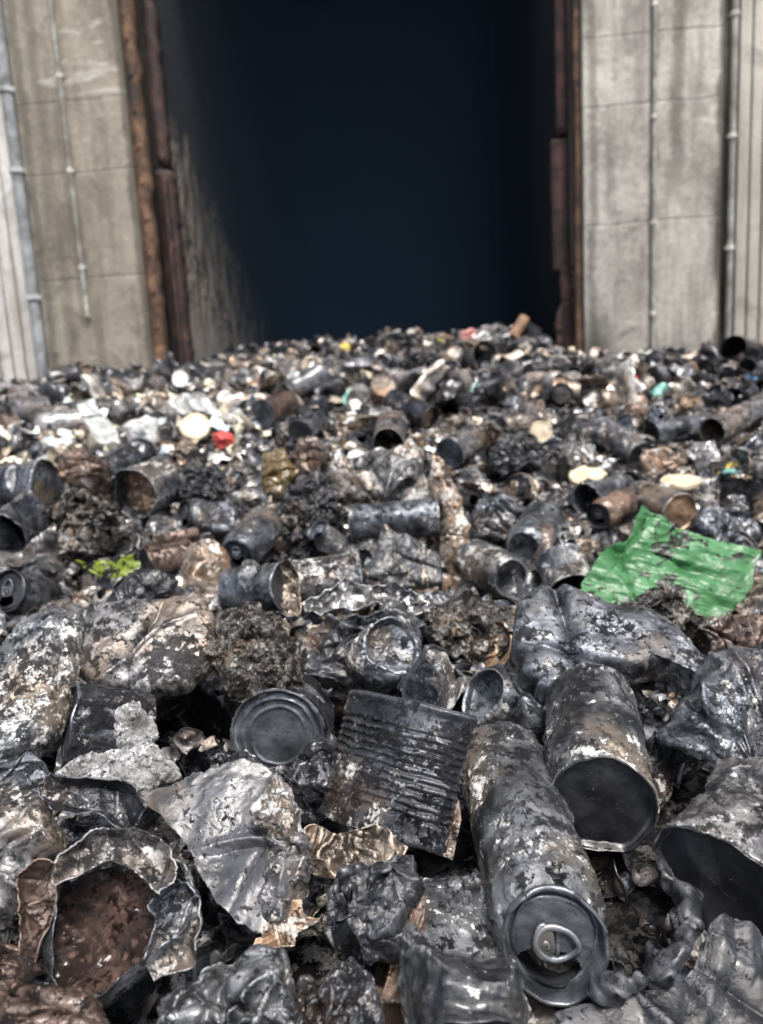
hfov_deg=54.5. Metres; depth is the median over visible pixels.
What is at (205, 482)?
char lump
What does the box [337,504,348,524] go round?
drink can
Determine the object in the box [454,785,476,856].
food tin
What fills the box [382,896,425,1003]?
metal strip
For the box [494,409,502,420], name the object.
drink can
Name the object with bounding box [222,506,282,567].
drink can
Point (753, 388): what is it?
drink can
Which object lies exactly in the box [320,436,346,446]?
food tin
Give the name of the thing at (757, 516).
drink can
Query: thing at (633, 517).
drink can
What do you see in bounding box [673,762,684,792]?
food tin
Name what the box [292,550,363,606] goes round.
food tin
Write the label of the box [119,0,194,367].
door guide
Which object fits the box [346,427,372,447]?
drink can
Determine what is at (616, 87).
concrete pillar
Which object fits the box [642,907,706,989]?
drink can
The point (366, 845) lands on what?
metal foil
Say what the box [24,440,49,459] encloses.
food tin
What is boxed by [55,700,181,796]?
ash lump
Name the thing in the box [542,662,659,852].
drink can
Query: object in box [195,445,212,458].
food tin
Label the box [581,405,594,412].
food tin
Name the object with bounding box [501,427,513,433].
char lump
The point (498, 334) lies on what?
debris chunk
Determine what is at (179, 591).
food tin
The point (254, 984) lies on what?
crumpled can
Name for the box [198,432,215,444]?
drink can
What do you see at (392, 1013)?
drink can
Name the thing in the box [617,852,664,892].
metal scrap
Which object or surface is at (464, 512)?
food tin
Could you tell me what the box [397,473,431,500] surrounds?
food tin
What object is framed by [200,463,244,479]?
drink can
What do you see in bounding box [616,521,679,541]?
drink can
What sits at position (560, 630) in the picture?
flattened can
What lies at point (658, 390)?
litter
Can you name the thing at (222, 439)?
plastic scrap
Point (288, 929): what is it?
metal foil
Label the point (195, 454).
drink can
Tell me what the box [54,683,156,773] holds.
drink can
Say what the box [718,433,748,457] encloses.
drink can
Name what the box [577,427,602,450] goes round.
food tin
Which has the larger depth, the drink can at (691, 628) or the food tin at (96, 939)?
the drink can at (691, 628)
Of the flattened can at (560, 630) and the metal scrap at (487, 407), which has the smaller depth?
the flattened can at (560, 630)
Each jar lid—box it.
[172,371,187,386]
[179,413,209,439]
[217,390,230,402]
[530,421,552,441]
[569,465,606,483]
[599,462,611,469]
[660,474,700,490]
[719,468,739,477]
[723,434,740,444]
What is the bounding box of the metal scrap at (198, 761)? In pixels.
[171,748,210,858]
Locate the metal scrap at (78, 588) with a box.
[69,584,87,592]
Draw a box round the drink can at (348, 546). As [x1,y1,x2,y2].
[322,536,371,568]
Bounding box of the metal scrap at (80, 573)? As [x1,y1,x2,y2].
[77,567,83,578]
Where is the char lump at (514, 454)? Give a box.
[485,431,546,480]
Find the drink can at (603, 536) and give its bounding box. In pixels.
[577,522,620,551]
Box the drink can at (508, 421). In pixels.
[497,414,536,433]
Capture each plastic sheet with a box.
[75,554,140,578]
[77,398,119,444]
[122,415,159,444]
[142,758,305,933]
[166,393,228,419]
[581,505,761,618]
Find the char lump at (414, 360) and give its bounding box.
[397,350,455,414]
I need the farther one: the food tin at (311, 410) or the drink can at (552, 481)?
the food tin at (311, 410)
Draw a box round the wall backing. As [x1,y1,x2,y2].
[718,0,729,347]
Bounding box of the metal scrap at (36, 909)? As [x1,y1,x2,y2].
[16,858,61,961]
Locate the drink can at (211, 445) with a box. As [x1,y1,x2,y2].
[206,432,242,452]
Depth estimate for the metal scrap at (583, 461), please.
1.65 m
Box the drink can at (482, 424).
[457,420,498,430]
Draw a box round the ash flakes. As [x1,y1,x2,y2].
[0,381,762,1023]
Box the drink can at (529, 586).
[466,582,537,600]
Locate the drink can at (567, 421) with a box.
[555,404,576,436]
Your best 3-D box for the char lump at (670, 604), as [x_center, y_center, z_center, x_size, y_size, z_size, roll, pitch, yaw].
[0.287,0.107,0.774,0.084,0.061,0.056,-7,10,-21]
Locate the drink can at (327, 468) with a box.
[320,459,334,473]
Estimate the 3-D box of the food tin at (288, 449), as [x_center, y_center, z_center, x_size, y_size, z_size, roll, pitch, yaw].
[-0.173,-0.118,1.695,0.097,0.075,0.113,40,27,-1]
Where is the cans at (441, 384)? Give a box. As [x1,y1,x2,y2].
[0,322,762,434]
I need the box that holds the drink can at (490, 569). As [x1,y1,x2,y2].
[452,539,527,597]
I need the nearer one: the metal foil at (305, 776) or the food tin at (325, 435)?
the metal foil at (305, 776)
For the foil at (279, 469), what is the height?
0.102 m
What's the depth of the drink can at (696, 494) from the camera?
1.49 m
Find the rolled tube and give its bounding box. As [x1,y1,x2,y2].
[152,527,198,545]
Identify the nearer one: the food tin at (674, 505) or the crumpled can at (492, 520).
the crumpled can at (492, 520)
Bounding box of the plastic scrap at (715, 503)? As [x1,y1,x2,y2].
[713,500,747,509]
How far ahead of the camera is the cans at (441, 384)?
2.78 m
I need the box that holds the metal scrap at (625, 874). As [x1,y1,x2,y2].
[594,852,636,897]
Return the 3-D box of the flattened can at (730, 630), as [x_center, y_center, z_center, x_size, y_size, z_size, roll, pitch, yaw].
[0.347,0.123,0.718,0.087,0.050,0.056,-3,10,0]
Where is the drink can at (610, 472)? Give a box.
[605,470,631,476]
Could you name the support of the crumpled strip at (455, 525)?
on the food tin at (461, 583)
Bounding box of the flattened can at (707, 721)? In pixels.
[655,646,762,771]
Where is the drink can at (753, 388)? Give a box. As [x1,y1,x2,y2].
[739,383,758,397]
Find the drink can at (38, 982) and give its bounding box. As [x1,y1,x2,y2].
[29,980,49,984]
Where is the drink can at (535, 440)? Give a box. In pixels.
[522,430,537,445]
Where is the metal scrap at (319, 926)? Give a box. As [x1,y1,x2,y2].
[242,884,327,951]
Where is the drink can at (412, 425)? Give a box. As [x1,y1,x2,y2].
[407,422,420,427]
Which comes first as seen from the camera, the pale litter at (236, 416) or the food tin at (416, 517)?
the food tin at (416, 517)
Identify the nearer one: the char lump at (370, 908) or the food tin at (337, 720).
the char lump at (370, 908)
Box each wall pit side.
[141,0,313,361]
[490,0,571,347]
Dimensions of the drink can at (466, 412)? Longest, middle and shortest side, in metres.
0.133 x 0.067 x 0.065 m
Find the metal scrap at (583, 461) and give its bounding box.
[568,455,598,478]
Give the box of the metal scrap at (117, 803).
[37,773,145,828]
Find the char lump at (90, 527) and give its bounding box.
[46,483,132,571]
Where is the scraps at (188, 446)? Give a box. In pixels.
[0,374,762,638]
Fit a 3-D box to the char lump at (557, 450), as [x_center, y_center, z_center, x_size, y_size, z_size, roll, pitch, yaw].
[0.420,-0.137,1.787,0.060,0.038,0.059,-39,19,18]
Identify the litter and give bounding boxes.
[0,370,378,492]
[13,336,757,424]
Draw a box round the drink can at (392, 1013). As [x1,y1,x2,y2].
[301,958,404,1023]
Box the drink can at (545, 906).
[461,721,609,1007]
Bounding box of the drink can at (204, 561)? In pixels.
[181,539,230,597]
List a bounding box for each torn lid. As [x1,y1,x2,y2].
[50,827,177,894]
[142,875,202,981]
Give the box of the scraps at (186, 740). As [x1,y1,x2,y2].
[0,608,762,1023]
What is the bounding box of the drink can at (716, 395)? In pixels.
[705,384,736,407]
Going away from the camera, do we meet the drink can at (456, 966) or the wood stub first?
the drink can at (456, 966)
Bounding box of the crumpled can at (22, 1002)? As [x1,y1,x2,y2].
[0,979,109,1023]
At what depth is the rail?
6.66 m
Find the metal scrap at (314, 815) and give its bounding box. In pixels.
[302,802,334,829]
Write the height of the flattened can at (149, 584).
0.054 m
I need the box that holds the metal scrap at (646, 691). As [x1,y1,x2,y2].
[641,688,677,700]
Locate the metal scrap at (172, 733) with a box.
[161,730,199,769]
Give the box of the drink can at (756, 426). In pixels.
[742,421,762,432]
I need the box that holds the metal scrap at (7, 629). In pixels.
[1,626,11,634]
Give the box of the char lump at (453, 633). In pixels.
[424,587,514,668]
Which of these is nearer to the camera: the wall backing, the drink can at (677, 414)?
the drink can at (677, 414)
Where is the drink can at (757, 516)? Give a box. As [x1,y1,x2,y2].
[752,511,762,529]
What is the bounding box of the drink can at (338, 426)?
[334,420,349,436]
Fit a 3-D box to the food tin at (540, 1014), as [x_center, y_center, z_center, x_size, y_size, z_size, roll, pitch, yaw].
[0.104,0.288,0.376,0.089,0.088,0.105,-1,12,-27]
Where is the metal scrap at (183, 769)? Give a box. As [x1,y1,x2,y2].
[179,759,187,776]
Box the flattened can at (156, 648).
[79,592,216,698]
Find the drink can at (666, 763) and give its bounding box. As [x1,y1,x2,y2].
[638,697,698,810]
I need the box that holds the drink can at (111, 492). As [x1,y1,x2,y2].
[103,490,114,500]
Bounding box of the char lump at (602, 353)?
[597,348,611,358]
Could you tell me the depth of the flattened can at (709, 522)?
1.23 m
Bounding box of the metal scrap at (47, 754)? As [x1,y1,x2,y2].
[42,739,59,758]
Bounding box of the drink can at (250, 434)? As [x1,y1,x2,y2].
[239,430,280,448]
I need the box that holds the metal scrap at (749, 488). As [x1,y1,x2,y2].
[719,478,762,504]
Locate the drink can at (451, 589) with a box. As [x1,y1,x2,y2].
[427,587,455,605]
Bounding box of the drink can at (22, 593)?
[0,569,62,614]
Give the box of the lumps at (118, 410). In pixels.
[9,325,737,421]
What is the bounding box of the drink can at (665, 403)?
[646,393,678,415]
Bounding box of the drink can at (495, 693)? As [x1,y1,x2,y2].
[462,663,545,746]
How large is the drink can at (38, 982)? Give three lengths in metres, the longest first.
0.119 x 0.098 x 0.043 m
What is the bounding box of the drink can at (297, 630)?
[289,624,320,637]
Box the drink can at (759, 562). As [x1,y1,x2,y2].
[756,555,762,574]
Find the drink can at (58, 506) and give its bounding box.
[53,500,63,515]
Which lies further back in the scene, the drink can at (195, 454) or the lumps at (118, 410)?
the lumps at (118, 410)
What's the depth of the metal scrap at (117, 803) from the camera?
0.42 m
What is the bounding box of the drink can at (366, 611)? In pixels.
[355,604,375,615]
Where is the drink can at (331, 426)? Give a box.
[327,419,335,432]
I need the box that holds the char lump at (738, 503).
[719,494,746,510]
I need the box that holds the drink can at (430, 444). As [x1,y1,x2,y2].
[423,432,443,455]
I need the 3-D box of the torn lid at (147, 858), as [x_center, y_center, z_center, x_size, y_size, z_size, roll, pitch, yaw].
[-0.131,0.173,0.366,0.061,0.028,0.024,-3,10,0]
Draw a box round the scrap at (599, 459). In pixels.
[588,455,602,462]
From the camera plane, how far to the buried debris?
1.62 m
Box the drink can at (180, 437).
[173,433,184,443]
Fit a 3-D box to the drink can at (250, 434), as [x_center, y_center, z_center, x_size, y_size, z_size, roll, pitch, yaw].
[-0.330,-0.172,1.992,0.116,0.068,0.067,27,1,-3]
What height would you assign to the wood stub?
0.163 m
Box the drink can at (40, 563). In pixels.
[21,553,64,582]
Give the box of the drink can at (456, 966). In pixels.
[397,869,530,1023]
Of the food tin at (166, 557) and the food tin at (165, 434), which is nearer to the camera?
the food tin at (166, 557)
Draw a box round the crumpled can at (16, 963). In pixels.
[0,939,44,983]
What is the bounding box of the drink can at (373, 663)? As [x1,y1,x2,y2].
[344,615,421,695]
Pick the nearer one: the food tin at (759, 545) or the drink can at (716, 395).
the food tin at (759, 545)
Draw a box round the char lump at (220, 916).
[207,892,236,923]
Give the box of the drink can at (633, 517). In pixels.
[627,495,642,521]
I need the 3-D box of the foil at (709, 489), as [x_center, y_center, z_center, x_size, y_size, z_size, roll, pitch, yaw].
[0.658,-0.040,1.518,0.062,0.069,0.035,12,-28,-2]
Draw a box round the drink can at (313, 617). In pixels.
[281,607,332,624]
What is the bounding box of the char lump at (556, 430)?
[553,425,560,434]
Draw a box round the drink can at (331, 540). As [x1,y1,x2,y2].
[307,520,347,555]
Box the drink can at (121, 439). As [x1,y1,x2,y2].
[116,432,127,448]
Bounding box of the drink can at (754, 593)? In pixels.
[732,570,762,613]
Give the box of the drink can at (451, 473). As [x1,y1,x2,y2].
[425,466,454,480]
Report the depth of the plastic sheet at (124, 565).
1.06 m
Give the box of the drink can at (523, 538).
[505,500,563,559]
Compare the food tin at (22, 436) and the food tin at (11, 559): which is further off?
the food tin at (22, 436)
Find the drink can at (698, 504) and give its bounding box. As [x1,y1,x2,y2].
[693,497,711,514]
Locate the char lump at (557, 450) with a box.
[550,448,559,456]
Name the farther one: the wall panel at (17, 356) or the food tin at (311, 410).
the wall panel at (17, 356)
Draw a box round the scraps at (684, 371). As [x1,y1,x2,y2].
[0,321,762,428]
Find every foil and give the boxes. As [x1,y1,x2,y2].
[210,733,337,812]
[253,899,319,947]
[261,447,298,499]
[269,559,301,618]
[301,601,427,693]
[302,577,429,615]
[304,824,408,878]
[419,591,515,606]
[533,491,560,506]
[576,534,599,556]
[639,445,683,474]
[686,440,725,466]
[695,477,718,496]
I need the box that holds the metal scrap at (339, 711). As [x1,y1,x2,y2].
[327,693,346,717]
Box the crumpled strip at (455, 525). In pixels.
[430,454,470,582]
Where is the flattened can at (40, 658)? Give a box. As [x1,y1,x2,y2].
[0,605,86,759]
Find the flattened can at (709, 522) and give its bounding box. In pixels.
[690,506,762,545]
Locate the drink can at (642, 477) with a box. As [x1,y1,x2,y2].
[622,472,649,482]
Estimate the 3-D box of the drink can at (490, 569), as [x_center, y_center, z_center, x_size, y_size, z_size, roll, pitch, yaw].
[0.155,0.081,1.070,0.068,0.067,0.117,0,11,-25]
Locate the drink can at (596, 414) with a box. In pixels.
[584,408,604,424]
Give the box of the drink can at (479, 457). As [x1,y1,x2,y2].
[460,449,488,473]
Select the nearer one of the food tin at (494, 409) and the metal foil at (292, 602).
the metal foil at (292, 602)
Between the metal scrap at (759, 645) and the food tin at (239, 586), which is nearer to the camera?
the metal scrap at (759, 645)
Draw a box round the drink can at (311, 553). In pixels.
[291,543,316,556]
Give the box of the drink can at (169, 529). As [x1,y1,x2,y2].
[154,526,223,545]
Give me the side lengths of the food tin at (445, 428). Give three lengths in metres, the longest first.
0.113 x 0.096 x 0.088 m
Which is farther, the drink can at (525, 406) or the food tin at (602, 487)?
the drink can at (525, 406)
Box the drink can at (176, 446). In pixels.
[156,441,184,455]
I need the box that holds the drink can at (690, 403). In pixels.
[680,395,705,412]
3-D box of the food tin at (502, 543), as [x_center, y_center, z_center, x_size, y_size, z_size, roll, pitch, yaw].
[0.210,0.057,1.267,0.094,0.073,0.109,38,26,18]
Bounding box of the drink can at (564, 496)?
[522,482,593,510]
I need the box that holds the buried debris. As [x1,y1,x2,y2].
[0,396,762,724]
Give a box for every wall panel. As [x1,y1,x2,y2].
[0,0,49,382]
[723,0,762,343]
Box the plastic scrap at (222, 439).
[212,430,234,449]
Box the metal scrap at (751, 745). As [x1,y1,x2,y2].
[736,689,762,758]
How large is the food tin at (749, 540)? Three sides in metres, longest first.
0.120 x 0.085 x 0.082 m
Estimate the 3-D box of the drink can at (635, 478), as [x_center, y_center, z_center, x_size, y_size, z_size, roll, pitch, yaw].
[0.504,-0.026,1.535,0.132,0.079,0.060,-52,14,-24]
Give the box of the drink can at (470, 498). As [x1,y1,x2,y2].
[431,483,482,513]
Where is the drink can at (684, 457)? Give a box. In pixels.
[666,445,693,463]
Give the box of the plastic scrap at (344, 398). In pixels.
[342,387,350,404]
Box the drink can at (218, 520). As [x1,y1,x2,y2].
[177,498,238,539]
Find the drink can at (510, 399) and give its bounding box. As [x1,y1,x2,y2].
[503,394,522,411]
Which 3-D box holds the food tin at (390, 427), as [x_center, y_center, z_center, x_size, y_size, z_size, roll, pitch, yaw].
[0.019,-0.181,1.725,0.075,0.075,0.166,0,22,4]
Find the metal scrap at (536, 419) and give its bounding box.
[531,417,548,424]
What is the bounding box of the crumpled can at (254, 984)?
[155,943,297,1023]
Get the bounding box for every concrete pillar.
[3,0,174,374]
[568,0,724,355]
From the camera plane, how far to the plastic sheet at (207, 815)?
0.42 m
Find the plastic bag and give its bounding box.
[551,863,762,1023]
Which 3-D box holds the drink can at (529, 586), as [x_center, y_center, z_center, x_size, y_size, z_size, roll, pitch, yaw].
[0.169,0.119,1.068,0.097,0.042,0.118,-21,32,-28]
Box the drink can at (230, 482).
[178,476,234,502]
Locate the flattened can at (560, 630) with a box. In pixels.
[511,584,703,702]
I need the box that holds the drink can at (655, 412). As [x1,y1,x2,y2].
[646,405,669,421]
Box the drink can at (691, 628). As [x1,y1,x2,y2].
[684,615,725,655]
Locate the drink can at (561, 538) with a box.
[553,532,579,546]
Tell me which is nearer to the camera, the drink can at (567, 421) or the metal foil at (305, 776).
the metal foil at (305, 776)
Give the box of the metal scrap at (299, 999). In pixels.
[294,989,304,1010]
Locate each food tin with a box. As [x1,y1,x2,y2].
[0,430,16,455]
[0,458,64,508]
[0,490,51,553]
[0,551,24,571]
[5,612,37,626]
[15,429,36,451]
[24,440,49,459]
[27,522,62,559]
[37,429,65,448]
[41,859,202,1023]
[52,785,168,840]
[69,593,91,603]
[78,423,91,441]
[81,556,131,599]
[109,525,152,560]
[115,456,182,518]
[125,518,140,525]
[139,509,176,531]
[139,538,191,574]
[156,428,176,441]
[173,586,184,595]
[178,438,201,446]
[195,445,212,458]
[208,597,219,610]
[214,608,229,621]
[217,562,296,612]
[230,673,334,767]
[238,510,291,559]
[241,559,258,565]
[251,391,299,426]
[261,428,277,440]
[285,436,329,455]
[286,439,297,444]
[288,411,329,439]
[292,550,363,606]
[293,408,318,420]
[318,431,337,439]
[318,689,477,854]
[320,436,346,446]
[323,688,347,723]
[329,408,349,418]
[329,481,346,506]
[348,497,440,542]
[356,408,365,414]
[360,435,372,447]
[365,405,405,434]
[372,410,405,448]
[383,389,439,429]
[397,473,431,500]
[415,573,458,606]
[423,451,433,474]
[424,598,453,612]
[430,511,466,541]
[433,415,456,432]
[435,423,486,467]
[449,414,470,434]
[451,660,484,671]
[453,668,519,678]
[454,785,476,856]
[455,470,490,494]
[459,581,466,586]
[461,467,493,487]
[474,488,524,519]
[476,408,489,412]
[483,427,503,457]
[486,407,499,418]
[493,541,504,547]
[503,473,559,500]
[518,556,575,589]
[523,991,591,1023]
[536,543,590,587]
[538,438,562,450]
[555,407,581,411]
[555,433,576,478]
[572,417,591,432]
[572,473,633,513]
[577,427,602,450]
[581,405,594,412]
[583,478,597,498]
[586,556,597,569]
[590,417,652,463]
[617,414,636,434]
[630,480,695,528]
[644,412,712,443]
[672,470,694,475]
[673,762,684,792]
[688,412,711,441]
[699,392,762,444]
[705,406,726,414]
[722,530,756,546]
[723,426,762,462]
[739,433,762,465]
[755,539,762,549]
[757,599,762,614]
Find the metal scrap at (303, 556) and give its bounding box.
[290,552,308,559]
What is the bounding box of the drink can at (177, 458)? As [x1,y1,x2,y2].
[168,454,190,467]
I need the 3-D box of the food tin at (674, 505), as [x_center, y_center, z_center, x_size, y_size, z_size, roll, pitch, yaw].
[0.507,-0.013,1.349,0.071,0.071,0.112,0,14,-19]
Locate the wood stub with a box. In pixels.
[510,314,528,338]
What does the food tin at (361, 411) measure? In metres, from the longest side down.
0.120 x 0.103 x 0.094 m
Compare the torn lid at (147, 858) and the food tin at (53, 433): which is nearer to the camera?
the torn lid at (147, 858)
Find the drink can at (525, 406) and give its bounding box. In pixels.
[517,398,556,427]
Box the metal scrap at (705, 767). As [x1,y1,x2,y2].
[702,764,710,780]
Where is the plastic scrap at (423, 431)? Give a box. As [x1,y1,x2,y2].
[420,428,433,433]
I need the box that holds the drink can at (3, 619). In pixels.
[0,609,7,628]
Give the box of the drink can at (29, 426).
[21,423,36,433]
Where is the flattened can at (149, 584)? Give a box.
[106,569,178,601]
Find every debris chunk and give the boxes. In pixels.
[460,328,475,341]
[472,331,490,339]
[476,324,510,344]
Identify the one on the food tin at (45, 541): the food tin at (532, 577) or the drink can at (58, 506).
the drink can at (58, 506)
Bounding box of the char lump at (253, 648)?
[204,601,307,708]
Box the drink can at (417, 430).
[406,420,420,433]
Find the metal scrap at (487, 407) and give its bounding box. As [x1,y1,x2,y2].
[480,403,499,413]
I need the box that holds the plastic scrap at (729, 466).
[718,461,739,473]
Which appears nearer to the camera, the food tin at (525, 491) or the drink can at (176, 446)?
the food tin at (525, 491)
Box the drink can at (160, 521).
[143,514,176,535]
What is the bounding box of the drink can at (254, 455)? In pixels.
[236,440,266,478]
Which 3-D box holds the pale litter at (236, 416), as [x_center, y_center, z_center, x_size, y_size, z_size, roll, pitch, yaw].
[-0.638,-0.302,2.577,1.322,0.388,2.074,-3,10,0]
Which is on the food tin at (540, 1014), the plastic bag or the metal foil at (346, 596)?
the plastic bag
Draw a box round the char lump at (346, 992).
[297,957,384,1023]
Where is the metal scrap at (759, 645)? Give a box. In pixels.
[752,642,762,648]
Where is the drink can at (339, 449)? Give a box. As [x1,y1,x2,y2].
[325,447,366,457]
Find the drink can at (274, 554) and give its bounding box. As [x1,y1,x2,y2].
[260,547,283,565]
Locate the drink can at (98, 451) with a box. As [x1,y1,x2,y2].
[88,448,108,457]
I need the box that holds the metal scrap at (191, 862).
[186,858,194,866]
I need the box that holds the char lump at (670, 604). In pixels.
[628,584,702,631]
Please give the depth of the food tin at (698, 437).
2.06 m
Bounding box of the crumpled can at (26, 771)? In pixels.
[0,752,49,791]
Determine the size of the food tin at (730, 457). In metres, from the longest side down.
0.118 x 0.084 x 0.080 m
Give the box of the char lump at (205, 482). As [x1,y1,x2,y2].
[176,461,230,501]
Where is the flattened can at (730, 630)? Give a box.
[693,613,762,653]
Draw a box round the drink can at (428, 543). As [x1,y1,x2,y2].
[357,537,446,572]
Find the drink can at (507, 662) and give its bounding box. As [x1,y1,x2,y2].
[484,620,520,672]
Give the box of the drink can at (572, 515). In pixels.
[562,513,586,530]
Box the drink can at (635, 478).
[632,475,640,480]
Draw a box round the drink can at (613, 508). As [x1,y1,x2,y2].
[586,487,639,528]
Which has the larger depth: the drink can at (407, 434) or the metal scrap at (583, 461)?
the drink can at (407, 434)
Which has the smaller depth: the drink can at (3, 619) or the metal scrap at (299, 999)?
the metal scrap at (299, 999)
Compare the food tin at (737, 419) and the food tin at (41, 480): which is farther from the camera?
the food tin at (737, 419)
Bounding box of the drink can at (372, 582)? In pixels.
[365,569,401,585]
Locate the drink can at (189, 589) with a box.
[183,587,207,601]
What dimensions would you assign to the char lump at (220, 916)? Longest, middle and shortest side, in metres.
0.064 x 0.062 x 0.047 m
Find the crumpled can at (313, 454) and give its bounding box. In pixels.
[288,437,325,475]
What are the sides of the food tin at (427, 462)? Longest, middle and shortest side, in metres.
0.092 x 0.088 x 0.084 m
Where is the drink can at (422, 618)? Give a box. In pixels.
[419,612,429,650]
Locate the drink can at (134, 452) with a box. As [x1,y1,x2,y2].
[99,438,157,490]
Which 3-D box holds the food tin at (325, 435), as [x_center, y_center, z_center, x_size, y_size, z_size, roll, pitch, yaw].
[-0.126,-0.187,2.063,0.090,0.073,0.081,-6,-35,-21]
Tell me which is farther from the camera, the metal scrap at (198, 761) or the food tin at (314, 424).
the food tin at (314, 424)
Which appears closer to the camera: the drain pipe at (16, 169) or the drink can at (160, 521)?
the drink can at (160, 521)
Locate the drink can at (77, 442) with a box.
[72,432,79,445]
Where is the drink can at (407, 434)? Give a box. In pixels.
[405,422,409,440]
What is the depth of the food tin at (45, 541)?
1.36 m
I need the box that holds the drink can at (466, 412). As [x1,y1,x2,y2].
[458,408,476,418]
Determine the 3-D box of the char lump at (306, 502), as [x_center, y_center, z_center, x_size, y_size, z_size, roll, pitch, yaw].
[-0.122,0.005,1.265,0.125,0.154,0.109,-9,11,-33]
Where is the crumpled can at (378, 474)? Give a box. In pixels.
[328,437,423,503]
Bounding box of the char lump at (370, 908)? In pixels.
[324,854,427,965]
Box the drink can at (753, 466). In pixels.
[739,449,762,484]
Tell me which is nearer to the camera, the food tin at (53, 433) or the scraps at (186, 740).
the scraps at (186, 740)
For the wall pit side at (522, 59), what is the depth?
10.40 m
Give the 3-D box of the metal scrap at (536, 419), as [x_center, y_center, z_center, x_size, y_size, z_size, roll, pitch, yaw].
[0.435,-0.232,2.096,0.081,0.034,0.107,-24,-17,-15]
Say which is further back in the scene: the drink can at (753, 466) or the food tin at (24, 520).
the drink can at (753, 466)
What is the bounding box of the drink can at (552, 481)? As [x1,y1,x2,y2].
[529,475,559,485]
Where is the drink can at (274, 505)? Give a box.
[267,498,281,512]
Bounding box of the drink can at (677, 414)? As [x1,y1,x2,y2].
[674,394,691,416]
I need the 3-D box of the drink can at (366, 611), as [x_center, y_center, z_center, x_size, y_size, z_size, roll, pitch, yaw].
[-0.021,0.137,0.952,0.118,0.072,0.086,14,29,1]
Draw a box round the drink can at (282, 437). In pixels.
[274,421,290,446]
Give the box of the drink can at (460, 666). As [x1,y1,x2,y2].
[395,662,466,696]
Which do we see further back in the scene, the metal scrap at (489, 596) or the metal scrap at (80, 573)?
the metal scrap at (80, 573)
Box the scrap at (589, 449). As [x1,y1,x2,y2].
[573,444,595,456]
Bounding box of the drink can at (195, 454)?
[167,447,202,462]
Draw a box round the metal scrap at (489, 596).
[483,594,492,599]
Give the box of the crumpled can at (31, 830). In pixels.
[0,788,67,929]
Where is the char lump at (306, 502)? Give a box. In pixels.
[278,468,346,557]
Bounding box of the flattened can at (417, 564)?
[363,523,442,589]
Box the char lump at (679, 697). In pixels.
[663,690,683,700]
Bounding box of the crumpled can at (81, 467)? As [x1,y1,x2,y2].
[58,447,111,496]
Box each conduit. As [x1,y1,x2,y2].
[48,0,89,316]
[649,0,657,348]
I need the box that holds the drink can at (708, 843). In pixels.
[652,756,762,935]
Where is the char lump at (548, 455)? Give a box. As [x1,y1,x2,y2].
[542,450,554,461]
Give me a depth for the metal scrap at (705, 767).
0.59 m
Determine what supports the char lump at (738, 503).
on the plastic scrap at (715, 503)
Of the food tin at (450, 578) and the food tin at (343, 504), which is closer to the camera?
the food tin at (450, 578)
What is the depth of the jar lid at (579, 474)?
1.56 m
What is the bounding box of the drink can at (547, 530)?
[530,524,553,564]
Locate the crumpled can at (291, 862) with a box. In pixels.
[250,770,316,923]
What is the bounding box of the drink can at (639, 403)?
[622,394,647,431]
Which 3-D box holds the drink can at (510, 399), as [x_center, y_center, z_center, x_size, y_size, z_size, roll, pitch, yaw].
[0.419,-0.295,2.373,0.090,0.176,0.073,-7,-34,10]
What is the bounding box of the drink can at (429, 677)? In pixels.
[396,644,471,711]
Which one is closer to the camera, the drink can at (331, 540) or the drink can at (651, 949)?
the drink can at (651, 949)
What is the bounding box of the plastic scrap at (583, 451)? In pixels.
[579,441,618,465]
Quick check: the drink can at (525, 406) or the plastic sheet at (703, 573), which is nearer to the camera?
the plastic sheet at (703, 573)
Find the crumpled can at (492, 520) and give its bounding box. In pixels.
[465,493,518,543]
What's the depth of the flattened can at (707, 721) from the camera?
0.51 m
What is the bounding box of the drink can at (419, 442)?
[415,431,449,446]
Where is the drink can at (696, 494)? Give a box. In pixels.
[659,472,700,496]
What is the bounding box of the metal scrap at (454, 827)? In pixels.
[433,801,460,860]
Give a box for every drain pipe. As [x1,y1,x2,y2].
[0,0,48,379]
[722,0,739,338]

